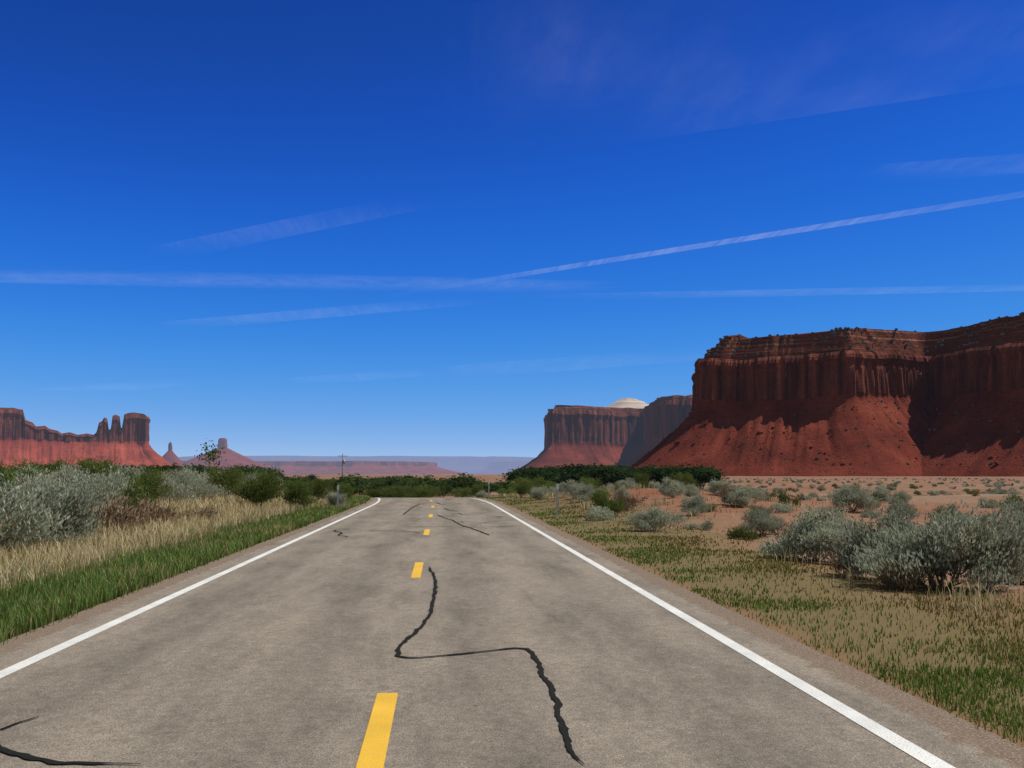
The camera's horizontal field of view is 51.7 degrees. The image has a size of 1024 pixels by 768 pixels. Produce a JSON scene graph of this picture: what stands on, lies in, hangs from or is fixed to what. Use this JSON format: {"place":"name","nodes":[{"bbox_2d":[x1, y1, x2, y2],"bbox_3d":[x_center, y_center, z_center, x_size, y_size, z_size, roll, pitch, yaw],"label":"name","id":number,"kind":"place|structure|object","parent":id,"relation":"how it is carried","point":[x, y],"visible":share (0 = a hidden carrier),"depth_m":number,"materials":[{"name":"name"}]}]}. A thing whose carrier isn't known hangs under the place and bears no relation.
{"place":"outdoors","nodes":[
{"label":"outdoors","id":0,"kind":"place"},
{"bbox_2d":[178,456,268,460],"bbox_3d":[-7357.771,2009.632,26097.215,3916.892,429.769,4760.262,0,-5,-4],"label":"distant mesa","id":1,"kind":"structure","parent":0,"point":[186,458],"depth_m":24970.57,"materials":[{"name":"stone"}]},
{"bbox_2d":[250,456,533,472],"bbox_3d":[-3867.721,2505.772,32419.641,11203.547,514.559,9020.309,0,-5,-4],"label":"distant hills","id":2,"kind":"structure","parent":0,"point":[467,464],"depth_m":29532.25,"materials":[{"name":"stone"}]},
{"bbox_2d":[468,461,529,473],"bbox_3d":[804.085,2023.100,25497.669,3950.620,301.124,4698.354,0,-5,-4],"label":"mesa rock","id":3,"kind":"object","parent":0,"point":[501,467],"visible":0.41,"depth_m":23753.25,"materials":[{"name":"stone"}]},
{"bbox_2d":[0,498,1016,767],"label":"road","id":4,"kind":"structure","parent":0,"point":[286,656],"depth_m":8.94,"materials":[{"name":"grey asphalt"}]},
{"bbox_2d":[0,745,140,763],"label":"crack seal","id":5,"kind":"object","parent":4,"relation":"on","point":[21,754],"visible":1,"depth_m":6.24,"materials":[{"name":"black asphalt"}]},
{"bbox_2d":[0,498,373,652],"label":"shoulder edge","id":6,"kind":"object","parent":4,"relation":"on","point":[36,634],"visible":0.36,"depth_m":14.23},
{"bbox_2d":[0,498,379,677],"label":"edge line","id":7,"kind":"object","parent":4,"relation":"on","point":[32,659],"visible":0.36,"depth_m":12.56,"materials":[{"name":"white paint"}]},
{"bbox_2d":[356,693,397,767],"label":"dash","id":8,"kind":"object","parent":4,"relation":"on","point":[373,751],"visible":1,"depth_m":6.89,"materials":[{"name":"yellow paint"}]},
{"bbox_2d":[411,562,423,577],"bbox_3d":[-1.674,3.291,18.760,0.160,0.001,3.050,0,-5,-4],"label":"dash","id":9,"kind":"object","parent":4,"relation":"on","point":[417,570],"visible":1,"depth_m":18.55,"materials":[{"name":"yellow paint"}]},
{"bbox_2d":[395,567,584,764],"bbox_3d":[-0.621,2.766,12.671,1.341,0.001,13.244,0,-5,-4],"label":"crack seal","id":10,"kind":"object","parent":4,"relation":"on","point":[563,728],"visible":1,"depth_m":9.36,"materials":[{"name":"black asphalt"}]},
{"bbox_2d":[473,498,954,767],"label":"edge line","id":11,"kind":"object","parent":4,"relation":"on","point":[912,749],"visible":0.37,"depth_m":8.58,"materials":[{"name":"white paint"}]},
{"bbox_2d":[461,497,1023,767],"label":"shoulder edge","id":12,"kind":"object","parent":4,"relation":"on","point":[990,744],"visible":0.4,"depth_m":8.82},
{"bbox_2d":[0,0,1023,457],"label":"sky","id":13,"kind":"structure","parent":0,"point":[265,227],"materials":[{"name":"blue"}]},
{"bbox_2d":[2,474,1023,747],"bbox_3d":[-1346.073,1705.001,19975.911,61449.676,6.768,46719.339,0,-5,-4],"label":"ground","id":14,"kind":"structure","parent":0,"point":[796,626],"depth_m":16.67,"materials":[{"name":"soil"}]},
{"bbox_2d":[9,457,50,475],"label":"bush","id":15,"kind":"object","parent":14,"relation":"on","point":[31,464],"visible":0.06,"depth_m":53.25,"materials":[{"name":"green plant"}]},
{"bbox_2d":[0,483,75,552],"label":"bush","id":16,"kind":"object","parent":14,"relation":"on","point":[19,527],"visible":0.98,"depth_m":20.01,"materials":[{"name":"green plant"}]},
{"bbox_2d":[0,473,107,554],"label":"bush","id":17,"kind":"object","parent":14,"relation":"on","point":[78,505],"visible":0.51,"depth_m":22.21,"materials":[{"name":"green plant"}]},
{"bbox_2d":[21,475,100,521],"bbox_3d":[-11.832,3.099,26.701,2.781,1.619,2.259,2,-5,-19],"label":"bush","id":18,"kind":"object","parent":14,"relation":"on","point":[52,484],"visible":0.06,"depth_m":26.77,"materials":[{"name":"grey plant"}]},
{"bbox_2d":[46,461,81,483],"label":"bush","id":19,"kind":"object","parent":14,"relation":"on","point":[62,470],"visible":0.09,"depth_m":46.77,"materials":[{"name":"green plant"}]},
{"bbox_2d":[18,468,114,511],"bbox_3d":[-12.670,3.153,28.979,3.415,1.721,2.790,0,-5,6],"label":"bush","id":20,"kind":"object","parent":14,"relation":"on","point":[52,480],"visible":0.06,"depth_m":29.25,"materials":[{"name":"grey plant"}]},
{"bbox_2d":[47,456,87,476],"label":"bush","id":21,"kind":"object","parent":14,"relation":"on","point":[58,465],"visible":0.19,"depth_m":50.06,"materials":[{"name":"green plant"}]},
{"bbox_2d":[0,408,172,467],"bbox_3d":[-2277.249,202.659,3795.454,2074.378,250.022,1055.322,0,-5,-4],"label":"mesa","id":22,"kind":"structure","parent":14,"relation":"on","point":[21,438],"depth_m":3954.13,"materials":[{"name":"stone"}]},
{"bbox_2d":[81,453,116,477],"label":"bush","id":23,"kind":"object","parent":14,"relation":"on","point":[100,465],"visible":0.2,"depth_m":38.15,"materials":[{"name":"green plant"}]},
{"bbox_2d":[53,465,150,509],"bbox_3d":[-13.706,3.473,33.941,4.017,1.764,3.283,-1,-5,6],"label":"bush","id":24,"kind":"object","parent":14,"relation":"on","point":[74,474],"visible":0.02,"depth_m":34.20,"materials":[{"name":"grey plant"}]},
{"bbox_2d":[64,464,140,517],"bbox_3d":[-11.884,3.263,30.620,2.210,1.922,2.721,1,-5,-13],"label":"bush","id":25,"kind":"object","parent":14,"relation":"on","point":[111,489],"visible":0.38,"depth_m":30.25,"materials":[{"name":"grey plant"}]},
{"bbox_2d":[88,491,157,532],"bbox_3d":[-10.450,3.376,27.117,2.199,1.262,2.409,0,-5,-3],"label":"bush","id":26,"kind":"object","parent":14,"relation":"on","point":[112,513],"visible":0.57,"depth_m":27.43,"materials":[{"name":"brown plant"}]},
{"bbox_2d":[116,477,162,513],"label":"bush","id":27,"kind":"object","parent":14,"relation":"on","point":[136,490],"visible":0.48,"depth_m":33.73,"materials":[{"name":"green plant"}]},
{"bbox_2d":[126,466,173,500],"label":"bush","id":28,"kind":"object","parent":14,"relation":"on","point":[152,485],"visible":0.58,"depth_m":37.86,"materials":[{"name":"green plant"}]},
{"bbox_2d":[129,496,185,527],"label":"bush","id":29,"kind":"object","parent":14,"relation":"on","point":[158,511],"visible":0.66,"depth_m":30.85,"materials":[{"name":"brown plant"}]},
{"bbox_2d":[139,461,187,485],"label":"bush","id":30,"kind":"object","parent":14,"relation":"on","point":[156,469],"visible":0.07,"depth_m":44.37,"materials":[{"name":"green plant"}]},
{"bbox_2d":[0,487,334,592],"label":"dry grass","id":31,"kind":"structure","parent":14,"relation":"on","point":[233,508],"depth_m":23.80,"materials":[{"name":"beige plant"}]},
{"bbox_2d":[162,441,186,466],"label":"rock spire","id":32,"kind":"structure","parent":14,"relation":"on","point":[170,456],"depth_m":6611.72,"materials":[{"name":"red stone"}]},
{"bbox_2d":[157,471,201,503],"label":"bush","id":33,"kind":"object","parent":14,"relation":"on","point":[179,490],"visible":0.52,"depth_m":43.51,"materials":[{"name":"grey plant"}]},
{"bbox_2d":[0,494,370,644],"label":"verge grass","id":34,"kind":"structure","parent":14,"relation":"on","point":[54,599],"depth_m":16.67,"materials":[{"name":"green plant"}]},
{"bbox_2d":[175,504,222,519],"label":"bush","id":35,"kind":"object","parent":14,"relation":"on","point":[208,512],"visible":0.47,"depth_m":33.86,"materials":[{"name":"beige plant"}]},
{"bbox_2d":[171,464,230,499],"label":"bush","id":36,"kind":"object","parent":14,"relation":"on","point":[198,481],"visible":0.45,"depth_m":47.53,"materials":[{"name":"grey plant"}]},
{"bbox_2d":[194,438,226,467],"bbox_3d":[-16.878,4.892,59.457,1.711,3.695,1.730,-2,-5,19],"label":"tree sapling","id":37,"kind":"object","parent":14,"relation":"on","point":[210,454],"visible":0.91,"depth_m":59.62,"materials":[{"name":"green plant"}]},
{"bbox_2d":[202,461,246,497],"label":"bush","id":38,"kind":"object","parent":14,"relation":"on","point":[228,478],"visible":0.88,"depth_m":53.54,"materials":[{"name":"green plant"}]},
{"bbox_2d":[184,438,267,469],"bbox_3d":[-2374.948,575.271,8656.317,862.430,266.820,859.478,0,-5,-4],"label":"butte","id":39,"kind":"object","parent":14,"relation":"on","point":[232,457],"visible":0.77,"depth_m":8495.68,"materials":[{"name":"red stone"}]},
{"bbox_2d":[231,466,289,507],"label":"bush","id":40,"kind":"object","parent":14,"relation":"on","point":[261,491],"visible":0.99,"depth_m":44.47,"materials":[{"name":"green plant"}]},
{"bbox_2d":[279,479,322,509],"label":"bush","id":41,"kind":"object","parent":14,"relation":"on","point":[298,494],"visible":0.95,"depth_m":48.06,"materials":[{"name":"green plant"}]},
{"bbox_2d":[303,476,333,500],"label":"bush","id":42,"kind":"object","parent":14,"relation":"on","point":[320,486],"visible":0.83,"depth_m":58.72,"materials":[{"name":"green plant"}]},
{"bbox_2d":[182,461,467,473],"bbox_3d":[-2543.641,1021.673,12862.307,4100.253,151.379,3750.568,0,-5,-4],"label":"ridge rock","id":43,"kind":"object","parent":14,"relation":"on","point":[350,467],"visible":0.51,"depth_m":11667.97,"materials":[{"name":"stone"}]},
{"bbox_2d":[323,490,351,505],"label":"bush","id":44,"kind":"object","parent":14,"relation":"on","point":[331,498],"visible":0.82,"depth_m":52.17,"materials":[{"name":"grey plant"}]},
{"bbox_2d":[334,479,353,499],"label":"bush","id":45,"kind":"object","parent":14,"relation":"on","point":[344,489],"visible":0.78,"depth_m":63.06,"materials":[{"name":"green plant"}]},
{"bbox_2d":[331,472,372,494],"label":"bush","id":46,"kind":"object","parent":14,"relation":"on","point":[358,484],"visible":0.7,"depth_m":160.93,"materials":[{"name":"green plant"}]},
{"bbox_2d":[361,486,386,497],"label":"bush","id":47,"kind":"object","parent":14,"relation":"on","point":[372,493],"visible":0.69,"depth_m":148.91,"materials":[{"name":"green plant"}]},
{"bbox_2d":[383,487,407,497],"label":"bush","id":48,"kind":"object","parent":14,"relation":"on","point":[401,493],"visible":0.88,"depth_m":131.78,"materials":[{"name":"green plant"}]},
{"bbox_2d":[381,475,409,488],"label":"bush","id":49,"kind":"object","parent":14,"relation":"on","point":[390,482],"visible":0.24,"depth_m":177.69,"materials":[{"name":"green plant"}]},
{"bbox_2d":[394,478,428,494],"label":"bush","id":50,"kind":"object","parent":14,"relation":"on","point":[405,482],"visible":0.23,"depth_m":149.08,"materials":[{"name":"green plant"}]},
{"bbox_2d":[407,487,434,497],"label":"bush","id":51,"kind":"object","parent":14,"relation":"on","point":[424,493],"visible":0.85,"depth_m":132.35,"materials":[{"name":"green plant"}]},
{"bbox_2d":[407,474,448,497],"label":"bush","id":52,"kind":"object","parent":14,"relation":"on","point":[434,482],"visible":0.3,"depth_m":160.18,"materials":[{"name":"green plant"}]},
{"bbox_2d":[447,487,472,497],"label":"bush","id":53,"kind":"object","parent":14,"relation":"on","point":[460,492],"visible":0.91,"depth_m":137.30,"materials":[{"name":"green plant"}]},
{"bbox_2d":[442,472,487,495],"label":"bush","id":54,"kind":"object","parent":14,"relation":"on","point":[463,481],"visible":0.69,"depth_m":148.12,"materials":[{"name":"green plant"}]},
{"bbox_2d":[482,482,505,494],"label":"bush","id":55,"kind":"object","parent":14,"relation":"on","point":[493,486],"visible":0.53,"depth_m":197.34,"materials":[{"name":"green plant"}]},
{"bbox_2d":[514,482,530,496],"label":"bush","id":56,"kind":"object","parent":14,"relation":"on","point":[522,489],"visible":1,"depth_m":76.10,"materials":[{"name":"green plant"}]},
{"bbox_2d":[508,474,545,491],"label":"bush","id":57,"kind":"object","parent":14,"relation":"on","point":[530,482],"visible":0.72,"depth_m":101.60,"materials":[{"name":"green plant"}]},
{"bbox_2d":[510,467,560,486],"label":"tree","id":58,"kind":"object","parent":14,"relation":"on","point":[546,476],"visible":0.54,"depth_m":235.16,"materials":[{"name":"green plant"}]},
{"bbox_2d":[529,485,551,499],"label":"bush","id":59,"kind":"object","parent":14,"relation":"on","point":[538,493],"visible":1,"depth_m":65.03,"materials":[{"name":"grey plant"}]},
{"bbox_2d":[534,466,572,483],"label":"tree","id":60,"kind":"object","parent":14,"relation":"on","point":[562,478],"visible":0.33,"depth_m":239.49,"materials":[{"name":"green plant"}]},
{"bbox_2d":[559,479,579,493],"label":"bush","id":61,"kind":"object","parent":14,"relation":"on","point":[563,487],"visible":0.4,"depth_m":79.77,"materials":[{"name":"grey plant"}]},
{"bbox_2d":[571,483,597,500],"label":"bush","id":62,"kind":"object","parent":14,"relation":"on","point":[581,494],"visible":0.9,"depth_m":55.19,"materials":[{"name":"grey plant"}]},
{"bbox_2d":[576,476,600,489],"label":"bush","id":63,"kind":"object","parent":14,"relation":"on","point":[589,480],"visible":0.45,"depth_m":62.17,"materials":[{"name":"green plant"}]},
{"bbox_2d":[584,505,617,520],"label":"bush","id":64,"kind":"object","parent":14,"relation":"on","point":[595,512],"visible":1,"depth_m":38.83,"materials":[{"name":"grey plant"}]},
{"bbox_2d":[573,465,629,486],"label":"tree","id":65,"kind":"object","parent":14,"relation":"on","point":[606,476],"visible":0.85,"depth_m":234.75,"materials":[{"name":"green plant"}]},
{"bbox_2d":[516,395,692,470],"bbox_3d":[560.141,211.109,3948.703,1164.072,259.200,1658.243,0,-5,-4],"label":"mesa","id":66,"kind":"structure","parent":14,"relation":"on","point":[575,435],"depth_m":3786.73,"materials":[{"name":"stone"}]},
{"bbox_2d":[606,398,647,407],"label":"rock dome","id":67,"kind":"structure","parent":66,"relation":"on","point":[627,402],"depth_m":4049.90,"materials":[{"name":"beige stone"}]},
{"bbox_2d":[586,487,626,514],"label":"bush","id":68,"kind":"object","parent":14,"relation":"on","point":[600,498],"visible":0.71,"depth_m":42.02,"materials":[{"name":"green plant"}]},
{"bbox_2d":[606,498,626,516],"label":"bush","id":69,"kind":"object","parent":14,"relation":"on","point":[616,506],"visible":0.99,"depth_m":41.16,"materials":[{"name":"green plant"}]},
{"bbox_2d":[611,492,649,509],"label":"bush","id":70,"kind":"object","parent":14,"relation":"on","point":[628,502],"visible":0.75,"depth_m":44.71,"materials":[{"name":"brown plant"}]},
{"bbox_2d":[631,471,651,487],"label":"bush","id":71,"kind":"object","parent":14,"relation":"on","point":[640,479],"visible":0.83,"depth_m":65.78,"materials":[{"name":"green plant"}]},
{"bbox_2d":[622,504,690,531],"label":"bush","id":72,"kind":"object","parent":14,"relation":"on","point":[653,518],"visible":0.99,"depth_m":31.98,"materials":[{"name":"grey plant"}]},
{"bbox_2d":[646,465,680,479],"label":"tree","id":73,"kind":"object","parent":14,"relation":"on","point":[653,470],"visible":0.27,"depth_m":247.41,"materials":[{"name":"green plant"}]},
{"bbox_2d":[656,476,687,497],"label":"bush","id":74,"kind":"object","parent":14,"relation":"on","point":[673,488],"visible":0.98,"depth_m":48.90,"materials":[{"name":"grey plant"}]},
{"bbox_2d":[661,464,702,483],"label":"tree","id":75,"kind":"object","parent":14,"relation":"on","point":[686,469],"visible":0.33,"depth_m":240.06,"materials":[{"name":"green plant"}]},
{"bbox_2d":[669,471,698,488],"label":"bush","id":76,"kind":"object","parent":14,"relation":"on","point":[686,478],"visible":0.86,"depth_m":63.44,"materials":[{"name":"green plant"}]},
{"bbox_2d":[683,483,699,496],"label":"bush","id":77,"kind":"object","parent":14,"relation":"on","point":[691,490],"visible":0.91,"depth_m":49.60,"materials":[{"name":"grey plant"}]},
{"bbox_2d":[679,494,712,515],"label":"bush","id":78,"kind":"object","parent":14,"relation":"on","point":[692,506],"visible":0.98,"depth_m":39.72,"materials":[{"name":"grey plant"}]},
{"bbox_2d":[682,518,716,530],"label":"bush","id":79,"kind":"object","parent":14,"relation":"on","point":[706,526],"visible":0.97,"depth_m":33.64,"materials":[{"name":"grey plant"}]},
{"bbox_2d":[671,466,729,489],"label":"tree","id":80,"kind":"object","parent":14,"relation":"on","point":[705,475],"visible":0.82,"depth_m":235.52,"materials":[{"name":"green plant"}]},
{"bbox_2d":[704,478,730,494],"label":"bush","id":81,"kind":"object","parent":14,"relation":"on","point":[715,486],"visible":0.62,"depth_m":53.51,"materials":[{"name":"grey plant"}]},
{"bbox_2d":[458,484,1023,618],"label":"dry grass","id":82,"kind":"structure","parent":14,"relation":"on","point":[959,592],"depth_m":20.58,"materials":[{"name":"plant"}]},
{"bbox_2d":[724,525,763,539],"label":"bush","id":83,"kind":"object","parent":14,"relation":"on","point":[741,533],"visible":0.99,"depth_m":30.92,"materials":[{"name":"green plant"}]},
{"bbox_2d":[465,495,1023,745],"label":"grass verge","id":84,"kind":"structure","parent":14,"relation":"on","point":[1006,675],"depth_m":12.64,"materials":[{"name":"green plant"}]},
{"bbox_2d":[725,484,768,506],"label":"bush","id":85,"kind":"object","parent":14,"relation":"on","point":[745,494],"visible":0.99,"depth_m":43.98,"materials":[{"name":"grey plant"}]},
{"bbox_2d":[736,504,784,535],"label":"bush","id":86,"kind":"object","parent":14,"relation":"on","point":[762,522],"visible":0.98,"depth_m":32.54,"materials":[{"name":"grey plant"}]},
{"bbox_2d":[772,503,796,512],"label":"bush","id":87,"kind":"object","parent":14,"relation":"on","point":[779,508],"visible":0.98,"depth_m":40.94,"materials":[{"name":"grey plant"}]},
{"bbox_2d":[777,489,802,505],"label":"bush","id":88,"kind":"object","parent":14,"relation":"on","point":[783,498],"visible":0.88,"depth_m":44.49,"materials":[{"name":"green plant"}]},
{"bbox_2d":[750,503,852,560],"bbox_3d":[6.211,3.143,22.325,1.763,1.318,2.185,4,-6,-39],"label":"bush","id":89,"kind":"object","parent":14,"relation":"on","point":[802,528],"visible":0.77,"depth_m":22.03,"materials":[{"name":"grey plant"}]},
{"bbox_2d":[631,313,1023,476],"bbox_3d":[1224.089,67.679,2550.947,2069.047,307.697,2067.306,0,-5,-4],"label":"mesa","id":90,"kind":"structure","parent":14,"relation":"on","point":[946,379],"depth_m":2011.43,"materials":[{"name":"stone"}]},
{"bbox_2d":[631,397,1023,465],"bbox_3d":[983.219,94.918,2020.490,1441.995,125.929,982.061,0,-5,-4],"label":"boulders","id":91,"kind":"object","parent":90,"relation":"on","point":[845,429],"visible":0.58,"depth_m":1964.85,"materials":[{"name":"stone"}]},
{"bbox_2d":[705,312,1023,358],"bbox_3d":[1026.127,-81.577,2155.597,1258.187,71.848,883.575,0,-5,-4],"label":"shrubs","id":92,"kind":"object","parent":90,"relation":"on","point":[834,332],"visible":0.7,"depth_m":2100.21,"materials":[{"name":"green plant"}]},
{"bbox_2d":[804,522,856,562],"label":"bush","id":93,"kind":"object","parent":14,"relation":"on","point":[822,536],"visible":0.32,"depth_m":21.29,"materials":[{"name":"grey plant"}]},
{"bbox_2d":[815,503,857,532],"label":"bush","id":94,"kind":"object","parent":14,"relation":"on","point":[837,514],"visible":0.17,"depth_m":31.08,"materials":[{"name":"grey plant"}]},
{"bbox_2d":[827,552,862,576],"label":"bush","id":95,"kind":"object","parent":14,"relation":"on","point":[841,566],"visible":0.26,"depth_m":18.70,"materials":[{"name":"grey plant"}]},
{"bbox_2d":[822,482,883,510],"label":"bush","id":96,"kind":"object","parent":14,"relation":"on","point":[844,496],"visible":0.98,"depth_m":42.32,"materials":[{"name":"grey plant"}]},
{"bbox_2d":[821,502,935,577],"bbox_3d":[6.501,2.659,17.685,1.777,1.373,2.577,3,-6,-30],"label":"bush","id":97,"kind":"object","parent":14,"relation":"on","point":[857,537],"visible":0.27,"depth_m":17.86,"materials":[{"name":"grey plant"}]},
{"bbox_2d":[870,483,895,502],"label":"bush","id":98,"kind":"object","parent":14,"relation":"on","point":[884,493],"visible":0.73,"depth_m":56.61,"materials":[{"name":"grey plant"}]},
{"bbox_2d":[885,488,912,504],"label":"bush","id":99,"kind":"object","parent":14,"relation":"on","point":[904,495],"visible":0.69,"depth_m":52.15,"materials":[{"name":"grey plant"}]},
{"bbox_2d":[883,495,921,518],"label":"bush","id":100,"kind":"object","parent":14,"relation":"on","point":[899,502],"visible":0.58,"depth_m":38.64,"materials":[{"name":"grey plant"}]},
{"bbox_2d":[866,561,943,592],"bbox_3d":[5.926,2.847,15.796,1.018,0.533,0.929,4,-6,-40],"label":"bush","id":101,"kind":"object","parent":14,"relation":"on","point":[905,584],"visible":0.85,"depth_m":15.66,"materials":[{"name":"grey plant"}]},
{"bbox_2d":[844,500,1022,588],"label":"bush","id":102,"kind":"object","parent":14,"relation":"on","point":[926,548],"visible":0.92,"depth_m":15.71,"materials":[{"name":"green plant"}]},
{"bbox_2d":[926,511,1023,594],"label":"bush","id":103,"kind":"object","parent":14,"relation":"on","point":[1015,545],"visible":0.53,"depth_m":15.39,"materials":[{"name":"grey plant"}]},
{"bbox_2d":[976,497,997,507],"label":"bush","id":104,"kind":"object","parent":14,"relation":"on","point":[990,505],"visible":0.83,"depth_m":51.64,"materials":[{"name":"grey plant"}]},
{"bbox_2d":[971,494,1023,533],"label":"bush","id":105,"kind":"object","parent":14,"relation":"on","point":[1015,509],"visible":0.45,"depth_m":27.65,"materials":[{"name":"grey plant"}]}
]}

